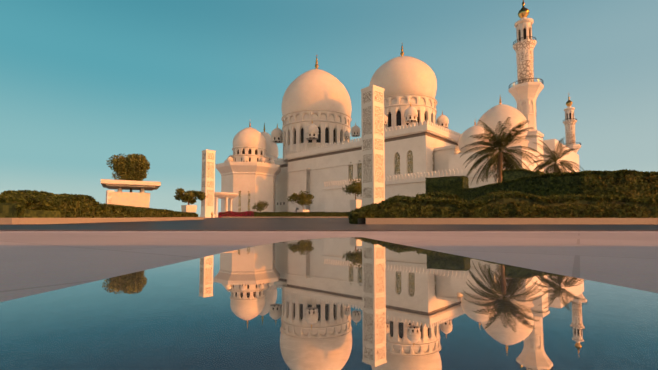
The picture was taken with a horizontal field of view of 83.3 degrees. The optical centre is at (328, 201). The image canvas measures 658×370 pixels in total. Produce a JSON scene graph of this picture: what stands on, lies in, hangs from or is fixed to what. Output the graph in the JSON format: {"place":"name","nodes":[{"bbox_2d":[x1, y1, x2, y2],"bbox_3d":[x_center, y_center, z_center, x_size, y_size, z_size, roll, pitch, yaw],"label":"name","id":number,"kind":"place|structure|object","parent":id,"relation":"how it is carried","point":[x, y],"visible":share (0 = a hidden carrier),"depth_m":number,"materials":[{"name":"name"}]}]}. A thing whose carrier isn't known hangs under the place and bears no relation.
{"place":"outdoors","nodes":[
{"label":"outdoors","id":0,"kind":"place"},
{"bbox_2d":[101,179,160,207],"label":"pavilion","id":1,"kind":"structure","parent":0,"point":[140,199],"depth_m":39.88,"materials":[{"name":"stone"}]},
{"bbox_2d":[106,153,149,191],"bbox_3d":[-22.312,-3.081,41.628,4.434,4.838,4.356,1,-3,-15],"label":"tree","id":2,"kind":"object","parent":1,"relation":"on","point":[132,167],"visible":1,"depth_m":40.52,"materials":[{"name":"green plant"}]},
{"bbox_2d":[0,217,657,301],"bbox_3d":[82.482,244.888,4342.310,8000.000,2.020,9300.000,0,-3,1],"label":"plaza ground","id":3,"kind":"structure","parent":0,"point":[33,262],"depth_m":1.20,"materials":[{"name":"grey concrete"}]},
{"bbox_2d":[0,190,134,206],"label":"hedge","id":4,"kind":"object","parent":3,"relation":"on","point":[34,193],"visible":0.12,"depth_m":18.79,"materials":[{"name":"green plant"}]},
{"bbox_2d":[0,193,197,217],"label":"hedge","id":5,"kind":"object","parent":3,"relation":"on","point":[65,205],"visible":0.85,"depth_m":19.46,"materials":[{"name":"green plant"}]},
{"bbox_2d":[106,190,113,203],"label":"wall","id":6,"kind":"structure","parent":3,"relation":"on","point":[108,197],"depth_m":186.12,"materials":[{"name":"paint"}]},
{"bbox_2d":[200,149,215,217],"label":"pylon","id":7,"kind":"object","parent":3,"relation":"on","point":[208,180],"visible":0.98,"depth_m":117.13,"materials":[{"name":"stone"}]},
{"bbox_2d":[214,192,237,216],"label":"colonnade","id":8,"kind":"object","parent":3,"relation":"on","point":[225,196],"visible":0.65,"depth_m":127.77,"materials":[{"name":"stone"}]},
{"bbox_2d":[218,211,253,217],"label":"flower bed","id":9,"kind":"object","parent":3,"relation":"on","point":[236,214],"visible":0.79,"depth_m":103.55,"materials":[{"name":"red plant"}]},
{"bbox_2d":[181,199,361,211],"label":"planters","id":10,"kind":"object","parent":3,"relation":"on","point":[355,203],"visible":0.6,"depth_m":86.78,"materials":[{"name":"stone"}]},
{"bbox_2d":[174,188,205,204],"bbox_3d":[-24.369,-0.709,64.667,5.957,3.058,5.256,0,-3,1],"label":"topiary","id":11,"kind":"object","parent":10,"relation":"on","point":[189,196],"visible":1,"depth_m":64.12,"materials":[{"name":"green plant"}]},
{"bbox_2d":[252,200,267,211],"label":"topiary","id":12,"kind":"object","parent":10,"relation":"on","point":[259,205],"visible":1,"depth_m":126.52,"materials":[{"name":"green plant"}]},
{"bbox_2d":[287,191,313,209],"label":"topiary","id":13,"kind":"object","parent":10,"relation":"on","point":[302,198],"visible":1,"depth_m":118.59,"materials":[{"name":"green plant"}]},
{"bbox_2d":[342,177,361,198],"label":"topiary","id":14,"kind":"object","parent":10,"relation":"on","point":[356,187],"visible":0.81,"depth_m":87.31,"materials":[{"name":"green plant"}]},
{"bbox_2d":[254,211,348,216],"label":"hedge","id":15,"kind":"object","parent":3,"relation":"on","point":[300,214],"visible":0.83,"depth_m":101.23,"materials":[{"name":"green plant"}]},
{"bbox_2d":[0,237,657,369],"bbox_3d":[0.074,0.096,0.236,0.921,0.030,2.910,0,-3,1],"label":"reflecting pool","id":16,"kind":"structure","parent":3,"relation":"in","point":[355,303],"depth_m":0.26,"materials":[{"name":"liquid"}]},
{"bbox_2d":[0,217,657,224],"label":"kerbs","id":17,"kind":"structure","parent":3,"relation":"on","point":[7,221],"depth_m":15.43,"materials":[{"name":"stone"}]},
{"bbox_2d":[215,43,504,212],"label":"mosque","id":18,"kind":"structure","parent":3,"relation":"on","point":[320,161],"depth_m":163.07,"materials":[{"name":"stone"}]},
{"bbox_2d":[361,85,384,206],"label":"pylon","id":19,"kind":"object","parent":3,"relation":"on","point":[372,127],"visible":0.96,"depth_m":68.42,"materials":[{"name":"stone"}]},
{"bbox_2d":[415,192,467,200],"bbox_3d":[6.167,0.352,20.290,2.782,1.879,1.850,-1,-3,12],"label":"shrub","id":20,"kind":"object","parent":3,"relation":"on","point":[447,195],"visible":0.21,"depth_m":19.73,"materials":[{"name":"green plant"}]},
{"bbox_2d":[425,176,468,197],"bbox_3d":[14.687,-0.411,46.089,4.975,5.459,2.201,-3,-4,40],"label":"hedge","id":21,"kind":"object","parent":3,"relation":"on","point":[455,185],"visible":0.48,"depth_m":45.20,"materials":[{"name":"green plant"}]},
{"bbox_2d":[460,117,542,183],"bbox_3d":[24.163,-4.924,52.276,10.691,14.777,10.684,0,-3,1],"label":"palm","id":22,"kind":"object","parent":3,"relation":"on","point":[494,156],"visible":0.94,"depth_m":51.78,"materials":[{"name":"green plant"}]},
{"bbox_2d":[348,191,657,223],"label":"shrub","id":23,"kind":"object","parent":3,"relation":"on","point":[506,204],"visible":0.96,"depth_m":16.58,"materials":[{"name":"green plant"}]},
{"bbox_2d":[449,0,580,174],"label":"mosque wing","id":24,"kind":"structure","parent":3,"relation":"on","point":[525,91],"depth_m":170.13,"materials":[{"name":"white stone"}]},
{"bbox_2d":[502,168,543,181],"bbox_3d":[18.190,-0.632,34.586,3.338,5.016,2.391,-3,-4,41],"label":"round hedge","id":25,"kind":"object","parent":3,"relation":"on","point":[507,174],"visible":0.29,"depth_m":34.20,"materials":[{"name":"green plant"}]},
{"bbox_2d":[529,138,583,173],"bbox_3d":[24.604,-2.620,40.015,5.765,9.166,5.462,0,-3,1],"label":"palm","id":26,"kind":"object","parent":3,"relation":"on","point":[554,157],"visible":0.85,"depth_m":39.80,"materials":[{"name":"green plant"}]},
{"bbox_2d":[463,169,657,200],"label":"tall hedge","id":27,"kind":"object","parent":3,"relation":"on","point":[631,183],"visible":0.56,"depth_m":17.18,"materials":[{"name":"green plant"}]},
{"bbox_2d":[0,218,657,229],"bbox_3d":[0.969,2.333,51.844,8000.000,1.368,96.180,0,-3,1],"label":"road","id":28,"kind":"structure","parent":0,"point":[274,224],"depth_m":7.54,"materials":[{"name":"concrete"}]},
{"bbox_2d":[0,0,657,216],"label":"sky","id":29,"kind":"structure","parent":0,"point":[84,83],"materials":[{"name":"blue"}]}
]}

